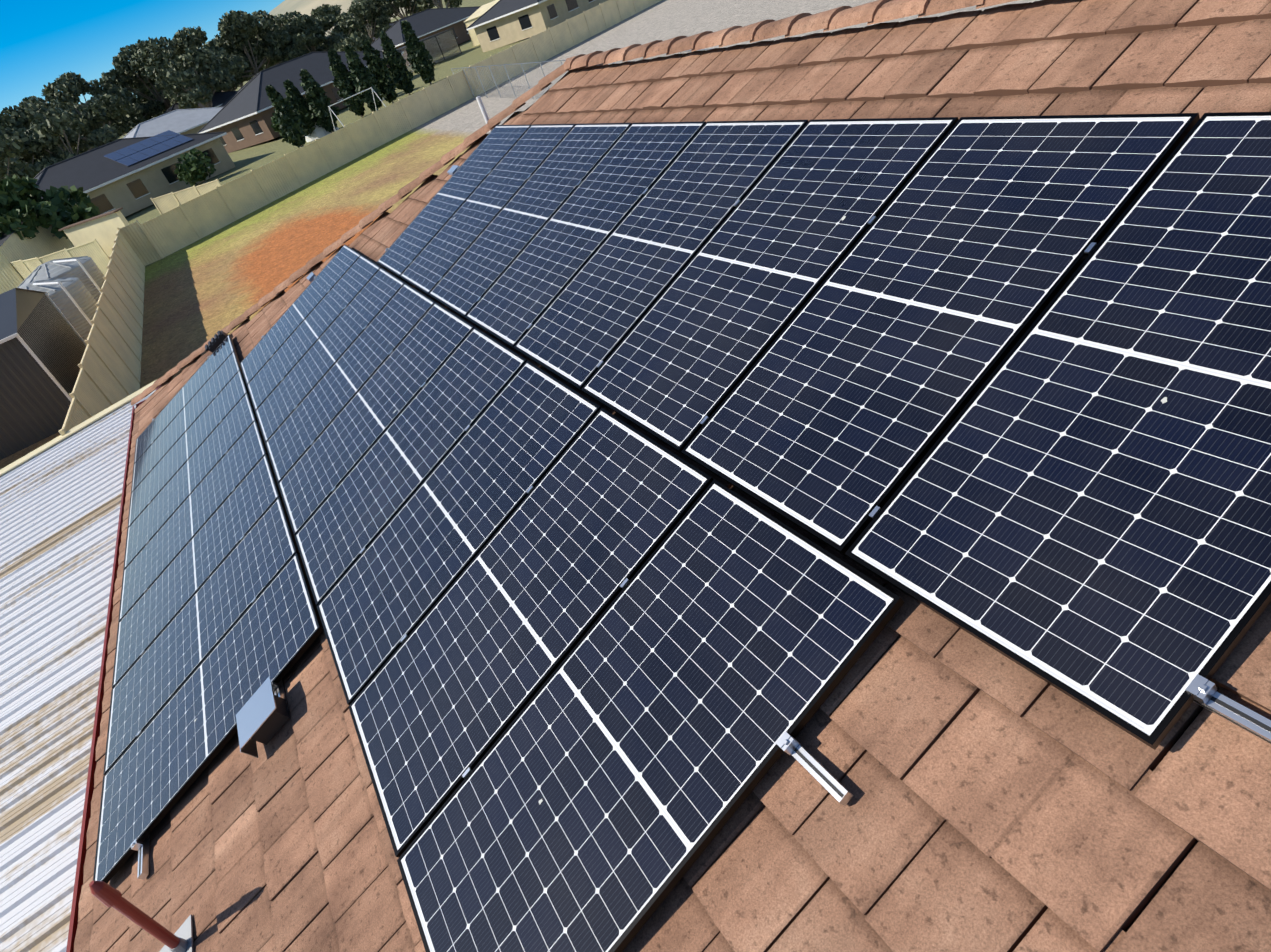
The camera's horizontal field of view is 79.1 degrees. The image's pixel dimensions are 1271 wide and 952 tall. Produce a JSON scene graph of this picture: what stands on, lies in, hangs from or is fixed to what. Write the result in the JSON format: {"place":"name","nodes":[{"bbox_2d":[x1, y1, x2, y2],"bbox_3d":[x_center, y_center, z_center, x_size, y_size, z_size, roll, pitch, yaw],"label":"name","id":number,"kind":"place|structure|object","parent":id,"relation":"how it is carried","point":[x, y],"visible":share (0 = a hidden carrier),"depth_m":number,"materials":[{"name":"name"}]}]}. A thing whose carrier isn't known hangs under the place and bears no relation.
{"place":"outdoors","nodes":[
{"label":"outdoors","id":0,"kind":"place"},
{"bbox_2d":[66,400,144,951],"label":"roof gutter","id":1,"kind":"object","parent":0,"point":[79,875],"visible":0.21,"depth_m":6.15,"materials":[{"name":"red metal"}]},
{"bbox_2d":[0,0,284,115],"label":"sky","id":2,"kind":"structure","parent":0,"point":[41,41],"materials":[{"name":"blue"}]},
{"bbox_2d":[123,107,222,137],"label":"roof","id":3,"kind":"structure","parent":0,"point":[188,121],"depth_m":92.78,"materials":[{"name":"white metal"}]},
{"bbox_2d":[220,73,257,106],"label":"roof","id":4,"kind":"structure","parent":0,"point":[230,98],"depth_m":110.21,"materials":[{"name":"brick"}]},
{"bbox_2d":[266,0,411,35],"bbox_3d":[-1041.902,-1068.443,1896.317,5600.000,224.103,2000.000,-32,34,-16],"label":"distant hills","id":5,"kind":"structure","parent":0,"point":[302,7],"depth_m":1508.70,"materials":[{"name":"beige"}]},
{"bbox_2d":[371,6,480,64],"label":"house","id":6,"kind":"structure","parent":0,"point":[426,23],"depth_m":110.06,"materials":[{"name":"brown brick"}]},
{"bbox_2d":[396,27,461,72],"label":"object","id":7,"kind":"structure","parent":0,"point":[439,46],"depth_m":94.17,"materials":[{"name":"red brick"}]},
{"bbox_2d":[0,0,1039,469],"bbox_3d":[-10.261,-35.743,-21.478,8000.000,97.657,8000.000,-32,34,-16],"label":"ground","id":8,"kind":"structure","parent":0,"point":[200,292],"depth_m":39.75,"materials":[{"name":"green plant"}]},
{"bbox_2d":[0,134,36,181],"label":"gum tree","id":9,"kind":"object","parent":8,"relation":"on","point":[17,168],"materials":[{"name":"green plant"}]},
{"bbox_2d":[0,127,60,174],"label":"gum tree","id":10,"kind":"object","parent":8,"relation":"on","point":[10,133],"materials":[{"name":"green plant"}]},
{"bbox_2d":[0,221,74,293],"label":"fence","id":11,"kind":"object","parent":8,"relation":"on","point":[15,247],"visible":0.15,"depth_m":45.37,"materials":[{"name":"beige metal"}]},
{"bbox_2d":[0,99,82,158],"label":"gum tree","id":12,"kind":"object","parent":8,"relation":"on","point":[19,120],"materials":[{"name":"green plant"}]},
{"bbox_2d":[0,288,86,459],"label":"shed","id":13,"kind":"structure","parent":8,"relation":"on","point":[35,401],"depth_m":21.71,"materials":[{"name":"grey metal"}]},
{"bbox_2d":[18,259,100,400],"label":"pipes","id":14,"kind":"object","parent":13,"relation":"on","point":[68,293],"visible":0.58,"depth_m":27.85,"materials":[{"name":"white plastic"}]},
{"bbox_2d":[18,92,79,108],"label":"gum tree","id":15,"kind":"object","parent":8,"relation":"on","point":[26,102],"depth_m":153.13,"materials":[{"name":"green plant"}]},
{"bbox_2d":[0,174,99,239],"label":"bushy tree","id":16,"kind":"object","parent":8,"relation":"on","point":[56,208],"depth_m":46.77,"materials":[{"name":"green plant"}]},
{"bbox_2d":[21,276,96,340],"bbox_3d":[-22.385,-6.133,29.545,3.150,2.650,3.150,-32,34,-16],"label":"water tank","id":17,"kind":"object","parent":8,"relation":"on","point":[80,294],"visible":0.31,"depth_m":28.93,"materials":[{"name":"grey metal"}]},
{"bbox_2d":[39,109,79,149],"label":"gum tree","id":18,"kind":"object","parent":8,"relation":"on","point":[75,145],"depth_m":125.96,"materials":[{"name":"green plant"}]},
{"bbox_2d":[17,256,104,301],"bbox_3d":[-24.491,-7.968,33.207,3.150,2.650,3.150,-32,34,-16],"label":"water tank","id":19,"kind":"object","parent":8,"relation":"on","point":[50,269],"visible":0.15,"depth_m":32.28,"materials":[{"name":"grey metal"}]},
{"bbox_2d":[19,107,118,173],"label":"gum tree","id":20,"kind":"object","parent":8,"relation":"on","point":[52,124],"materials":[{"name":"green plant"}]},
{"bbox_2d":[0,380,159,951],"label":"verandah roof","id":21,"kind":"structure","parent":8,"relation":"on","point":[55,587],"depth_m":8.24,"materials":[{"name":"white metal"}]},
{"bbox_2d":[29,71,131,143],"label":"gum tree","id":22,"kind":"object","parent":8,"relation":"on","point":[106,106],"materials":[{"name":"green plant"}]},
{"bbox_2d":[72,101,93,153],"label":"gum tree","id":23,"kind":"object","parent":8,"relation":"on","point":[83,148],"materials":[{"name":"green plant"}]},
{"bbox_2d":[59,208,128,256],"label":"mural wall","id":24,"kind":"structure","parent":8,"relation":"on","point":[102,229],"depth_m":43.67,"materials":[{"name":"beige paint"}]},
{"bbox_2d":[10,179,220,279],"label":"neighbour fences","id":25,"kind":"object","parent":8,"relation":"on","point":[94,250],"visible":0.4,"depth_m":43.38,"materials":[{"name":"beige metal"}]},
{"bbox_2d":[82,86,165,144],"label":"gum tree","id":26,"kind":"object","parent":8,"relation":"on","point":[133,116],"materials":[{"name":"green plant"}]},
{"bbox_2d":[34,130,235,216],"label":"house","id":27,"kind":"structure","parent":8,"relation":"on","point":[129,176],"depth_m":63.08,"materials":[{"name":"brick"}]},
{"bbox_2d":[121,74,154,102],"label":"gum tree","id":28,"kind":"object","parent":8,"relation":"on","point":[139,98],"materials":[{"name":"green plant"}]},
{"bbox_2d":[99,39,192,120],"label":"gum tree","id":29,"kind":"object","parent":8,"relation":"on","point":[119,76],"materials":[{"name":"green plant"}]},
{"bbox_2d":[136,83,165,117],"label":"gum tree","id":30,"kind":"object","parent":8,"relation":"on","point":[150,94],"visible":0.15,"depth_m":152.01,"materials":[{"name":"green plant"}]},
{"bbox_2d":[130,26,248,97],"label":"gum tree","id":31,"kind":"object","parent":8,"relation":"on","point":[148,60],"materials":[{"name":"green plant"}]},
{"bbox_2d":[174,148,215,186],"bbox_3d":[-35.856,-24.975,62.662,3.148,2.833,2.799,-32,34,-16],"label":"shrub","id":32,"kind":"object","parent":8,"relation":"on","point":[189,167],"depth_m":62.13,"materials":[{"name":"green plant"}]},
{"bbox_2d":[161,46,235,108],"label":"gum tree","id":33,"kind":"object","parent":8,"relation":"on","point":[197,58],"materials":[{"name":"green plant"}]},
{"bbox_2d":[162,91,236,114],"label":"house","id":34,"kind":"structure","parent":8,"relation":"on","point":[219,99],"depth_m":131.73,"materials":[{"name":"beige brick"}]},
{"bbox_2d":[168,39,252,106],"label":"gum tree","id":35,"kind":"object","parent":8,"relation":"on","point":[220,44],"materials":[{"name":"green plant"}]},
{"bbox_2d":[213,34,260,86],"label":"gum tree","id":36,"kind":"object","parent":8,"relation":"on","point":[217,37],"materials":[{"name":"green plant"}]},
{"bbox_2d":[217,10,310,91],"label":"gum tree","id":37,"kind":"object","parent":8,"relation":"on","point":[237,29],"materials":[{"name":"green plant"}]},
{"bbox_2d":[271,113,281,132],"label":"shrub","id":38,"kind":"object","parent":8,"relation":"on","point":[275,125],"visible":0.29,"depth_m":74.43,"materials":[{"name":"green plant"}]},
{"bbox_2d":[251,10,319,69],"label":"gum tree","id":39,"kind":"object","parent":8,"relation":"on","point":[281,20],"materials":[{"name":"green plant"}]},
{"bbox_2d":[265,85,306,147],"bbox_3d":[-28.705,-29.331,62.984,2.236,4.979,2.536,-32,34,-16],"label":"cypress","id":40,"kind":"object","parent":8,"relation":"on","point":[288,120],"depth_m":62.73,"materials":[{"name":"green plant"}]},
{"bbox_2d":[283,79,317,134],"bbox_3d":[-28.084,-30.843,64.861,2.321,4.813,2.269,-32,34,-16],"label":"cypress","id":41,"kind":"object","parent":8,"relation":"on","point":[302,111],"visible":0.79,"depth_m":64.51,"materials":[{"name":"green plant"}]},
{"bbox_2d":[198,51,403,152],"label":"house","id":42,"kind":"structure","parent":8,"relation":"on","point":[242,118],"depth_m":80.48,"materials":[{"name":"black"}]},
{"bbox_2d":[280,14,347,51],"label":"gum tree","id":43,"kind":"object","parent":8,"relation":"on","point":[304,28],"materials":[{"name":"green plant"}]},
{"bbox_2d":[299,69,340,132],"bbox_3d":[-26.494,-31.445,64.567,2.453,5.138,2.176,-32,34,-16],"label":"cypress","id":44,"kind":"object","parent":8,"relation":"on","point":[318,101],"depth_m":64.16,"materials":[{"name":"green plant"}]},
{"bbox_2d":[305,121,338,141],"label":"netted bush","id":45,"kind":"object","parent":8,"relation":"on","point":[319,132],"visible":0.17,"depth_m":65.62,"materials":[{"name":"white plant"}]},
{"bbox_2d":[310,4,364,34],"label":"gum tree","id":46,"kind":"object","parent":8,"relation":"on","point":[325,10],"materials":[{"name":"green plant"}]},
{"bbox_2d":[314,12,368,51],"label":"gum tree","id":47,"kind":"object","parent":8,"relation":"on","point":[328,22],"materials":[{"name":"green plant"}]},
{"bbox_2d":[328,48,365,117],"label":"cypress","id":48,"kind":"object","parent":8,"relation":"on","point":[342,82],"depth_m":67.21,"materials":[{"name":"green plant"}]},
{"bbox_2d":[328,87,385,130],"bbox_3d":[-22.470,-29.468,62.270,2.060,2.366,4.471,11,45,40],"label":"swing frame","id":49,"kind":"object","parent":8,"relation":"on","point":[371,88],"visible":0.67,"depth_m":61.67,"materials":[{"name":"white metal"}]},
{"bbox_2d":[58,0,661,435],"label":"fence","id":50,"kind":"object","parent":8,"relation":"on","point":[110,370],"visible":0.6,"depth_m":43.48,"materials":[{"name":"beige metal"}]},
{"bbox_2d":[333,0,390,50],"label":"gum tree","id":51,"kind":"object","parent":8,"relation":"on","point":[367,9],"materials":[{"name":"green plant"}]},
{"bbox_2d":[344,45,382,110],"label":"cypress","id":52,"kind":"object","parent":8,"relation":"on","point":[360,73],"depth_m":66.85,"materials":[{"name":"green plant"}]},
{"bbox_2d":[362,39,397,103],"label":"cypress","id":53,"kind":"object","parent":8,"relation":"on","point":[380,71],"depth_m":69.01,"materials":[{"name":"green plant"}]},
{"bbox_2d":[380,31,414,94],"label":"cypress","id":54,"kind":"object","parent":8,"relation":"on","point":[401,75],"depth_m":70.35,"materials":[{"name":"green plant"}]},
{"bbox_2d":[368,0,434,25],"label":"gum tree","id":55,"kind":"object","parent":8,"relation":"on","point":[388,9],"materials":[{"name":"green plant"}]},
{"bbox_2d":[401,20,434,84],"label":"cypress","id":56,"kind":"object","parent":8,"relation":"on","point":[419,56],"depth_m":72.71,"materials":[{"name":"green plant"}]},
{"bbox_2d":[420,0,461,7],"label":"gum tree","id":57,"kind":"object","parent":8,"relation":"on","point":[453,4],"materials":[{"name":"green plant"}]},
{"bbox_2d":[464,0,498,45],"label":"house wall","id":58,"kind":"structure","parent":8,"relation":"on","point":[476,14],"depth_m":98.02,"materials":[{"name":"beige paint"}]},
{"bbox_2d":[451,47,726,99],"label":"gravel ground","id":59,"kind":"structure","parent":8,"relation":"on","point":[559,61],"depth_m":47.26,"materials":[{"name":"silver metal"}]},
{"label":"house","id":60,"kind":"structure","parent":8,"relation":"on"},
{"bbox_2d":[348,104,1219,931],"bbox_3d":[1.753,-1.895,5.936,13.704,2.768,21.852,-32,34,-16],"label":"roof underlay","id":61,"kind":"object","parent":60,"relation":"on","point":[1156,766],"depth_m":1.79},
{"bbox_2d":[134,335,235,462],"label":"solar panel","id":62,"kind":"object","parent":61,"relation":"on","point":[184,395],"visible":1,"depth_m":10.95,"materials":[{"name":"blue"}]},
{"bbox_2d":[131,351,241,492],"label":"solar panel","id":63,"kind":"object","parent":61,"relation":"on","point":[184,419],"visible":1,"depth_m":10.10,"materials":[{"name":"blue"}]},
{"bbox_2d":[127,370,248,527],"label":"solar panel","id":64,"kind":"object","parent":61,"relation":"on","point":[185,446],"visible":0.98,"depth_m":9.25,"materials":[{"name":"blue"}]},
{"bbox_2d":[123,393,257,569],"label":"solar panel","id":65,"kind":"object","parent":61,"relation":"on","point":[186,479],"visible":0.96,"depth_m":8.40,"materials":[{"name":"blue"}]},
{"bbox_2d":[118,420,268,621],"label":"solar panel","id":66,"kind":"object","parent":61,"relation":"on","point":[179,529],"visible":0.96,"depth_m":7.55,"materials":[{"name":"blue"}]},
{"bbox_2d":[112,454,281,687],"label":"solar panel","id":67,"kind":"object","parent":61,"relation":"on","point":[189,570],"visible":0.96,"depth_m":6.70,"materials":[{"name":"blue"}]},
{"bbox_2d":[103,497,299,774],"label":"solar panel","id":68,"kind":"object","parent":61,"relation":"on","point":[174,655],"visible":1,"depth_m":5.85,"materials":[{"name":"blue"}]},
{"bbox_2d":[93,553,323,882],"bbox_3d":[-2.825,1.528,5.064,2.050,0.036,1.040,-50,37,-3],"label":"solar panel","id":69,"kind":"object","parent":61,"relation":"on","point":[164,760],"visible":0.92,"depth_m":4.99,"materials":[{"name":"blue"}]},
{"bbox_2d":[194,216,1166,803],"bbox_3d":[-1.249,-0.061,4.898,4.292,1.734,6.822,-32,34,-16],"label":"panel soiling","id":70,"kind":"object","parent":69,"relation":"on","point":[1164,400],"visible":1,"depth_m":2.88,"materials":[{"name":"grey"}]},
{"bbox_2d":[240,245,360,384],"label":"solar panel","id":71,"kind":"object","parent":61,"relation":"on","point":[299,310],"visible":0.98,"depth_m":9.54,"materials":[{"name":"blue"}]},
{"bbox_2d":[247,255,380,410],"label":"solar panel","id":72,"kind":"object","parent":61,"relation":"on","point":[311,328],"visible":0.98,"depth_m":8.69,"materials":[{"name":"blue"}]},
{"bbox_2d":[255,268,404,442],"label":"solar panel","id":73,"kind":"object","parent":61,"relation":"on","point":[328,348],"visible":0.98,"depth_m":7.84,"materials":[{"name":"blue"}]},
{"bbox_2d":[265,283,434,482],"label":"solar panel","id":74,"kind":"object","parent":61,"relation":"on","point":[347,375],"visible":0.98,"depth_m":6.99,"materials":[{"name":"blue"}]},
{"bbox_2d":[131,58,570,405],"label":"hip caps","id":75,"kind":"object","parent":61,"relation":"on","point":[472,138],"visible":0.94,"depth_m":10.01,"materials":[{"name":"tile"}]},
{"bbox_2d":[278,302,473,534],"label":"solar panel","id":76,"kind":"object","parent":61,"relation":"on","point":[361,422],"visible":1,"depth_m":6.14,"materials":[{"name":"blue"}]},
{"bbox_2d":[294,327,526,605],"bbox_3d":[-1.606,-0.144,5.351,2.050,0.036,1.040,-50,37,-3],"label":"solar panel","id":77,"kind":"object","parent":61,"relation":"on","point":[370,495],"visible":0.98,"depth_m":5.29,"materials":[{"name":"blue"}]},
{"bbox_2d":[377,125,530,277],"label":"solar panel","id":78,"kind":"object","parent":61,"relation":"on","point":[444,204],"visible":1,"depth_m":8.18,"materials":[{"name":"blue"}]},
{"bbox_2d":[317,360,600,704],"bbox_3d":[-1.091,0.235,4.506,2.050,0.036,1.040,-50,37,-3],"label":"solar panel","id":79,"kind":"object","parent":61,"relation":"on","point":[388,590],"visible":1,"depth_m":4.43,"materials":[{"name":"blue"}]},
{"bbox_2d":[400,124,575,295],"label":"solar panel","id":80,"kind":"object","parent":61,"relation":"on","point":[481,207],"visible":1,"depth_m":7.33,"materials":[{"name":"blue"}]},
{"bbox_2d":[429,123,631,318],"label":"solar panel","id":81,"kind":"object","parent":61,"relation":"on","point":[491,253],"visible":1,"depth_m":6.48,"materials":[{"name":"blue"}]},
{"bbox_2d":[349,408,713,857],"bbox_3d":[-0.576,0.614,3.660,2.050,0.036,1.040,-50,37,-3],"label":"solar panel","id":82,"kind":"object","parent":61,"relation":"on","point":[443,698],"visible":1,"depth_m":3.57,"materials":[{"name":"blue"}]},
{"bbox_2d":[465,121,705,349],"bbox_3d":[-0.417,-1.837,5.686,2.050,0.036,1.040,-50,37,-3],"label":"solar panel","id":83,"kind":"object","parent":61,"relation":"on","point":[534,279],"visible":0.98,"depth_m":5.62,"materials":[{"name":"blue"}]},
{"bbox_2d":[564,56,607,70],"bbox_3d":[0.866,-6.385,12.754,0.282,2.819,9.717,-7,36,22],"label":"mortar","id":84,"kind":"object","parent":61,"relation":"on","point":[587,67],"visible":0.02,"depth_m":8.74,"materials":[{"name":"concrete"}]},
{"bbox_2d":[397,479,904,951],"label":"solar panel","id":85,"kind":"object","parent":61,"relation":"on","point":[724,643],"visible":1,"depth_m":2.75,"materials":[{"name":"blue"}]},
{"bbox_2d":[514,120,807,391],"bbox_3d":[0.098,-1.458,4.840,2.050,0.036,1.040,-50,37,-3],"label":"solar panel","id":86,"kind":"object","parent":61,"relation":"on","point":[611,292],"visible":0.98,"depth_m":4.77,"materials":[{"name":"blue"}]},
{"bbox_2d":[131,166,1270,879],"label":"mounting rails","id":87,"kind":"object","parent":61,"relation":"on","point":[1205,694],"visible":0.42,"depth_m":2.29,"materials":[{"name":"silver metal"}]},
{"bbox_2d":[581,117,958,453],"bbox_3d":[0.613,-1.079,3.995,2.050,0.036,1.040,-50,37,-3],"label":"solar panel","id":88,"kind":"object","parent":61,"relation":"on","point":[715,320],"visible":1,"depth_m":3.91,"materials":[{"name":"blue"}]},
{"bbox_2d":[564,0,1016,69],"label":"ridge caps","id":89,"kind":"object","parent":61,"relation":"on","point":[875,12],"visible":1,"depth_m":5.34,"materials":[{"name":"tile"}]},
{"bbox_2d":[681,113,1199,555],"bbox_3d":[1.128,-0.700,3.150,2.050,0.036,1.040,-50,37,-3],"label":"solar panel","id":90,"kind":"object","parent":61,"relation":"on","point":[834,415],"visible":1,"depth_m":3.05,"materials":[{"name":"blue"}]},
{"bbox_2d":[845,112,1270,749],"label":"solar panel","id":91,"kind":"object","parent":61,"relation":"on","point":[1075,508],"visible":1,"depth_m":2.30,"materials":[{"name":"blue"}]},
{"bbox_2d":[467,0,607,51],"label":"house","id":92,"kind":"structure","parent":0,"point":[499,23],"depth_m":82.24,"materials":[{"name":"beige paint"}]},
{"bbox_2d":[74,0,1270,951],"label":"roof tiles","id":93,"kind":"object","parent":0,"point":[998,804],"visible":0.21,"depth_m":2.45,"materials":[{"name":"brown tile"}]},
{"bbox_2d":[89,96,492,951],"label":"roof fittings","id":94,"kind":"object","parent":93,"relation":"on","point":[263,716],"visible":0.92,"depth_m":4.37,"materials":[{"name":"grey metal"}]}
]}

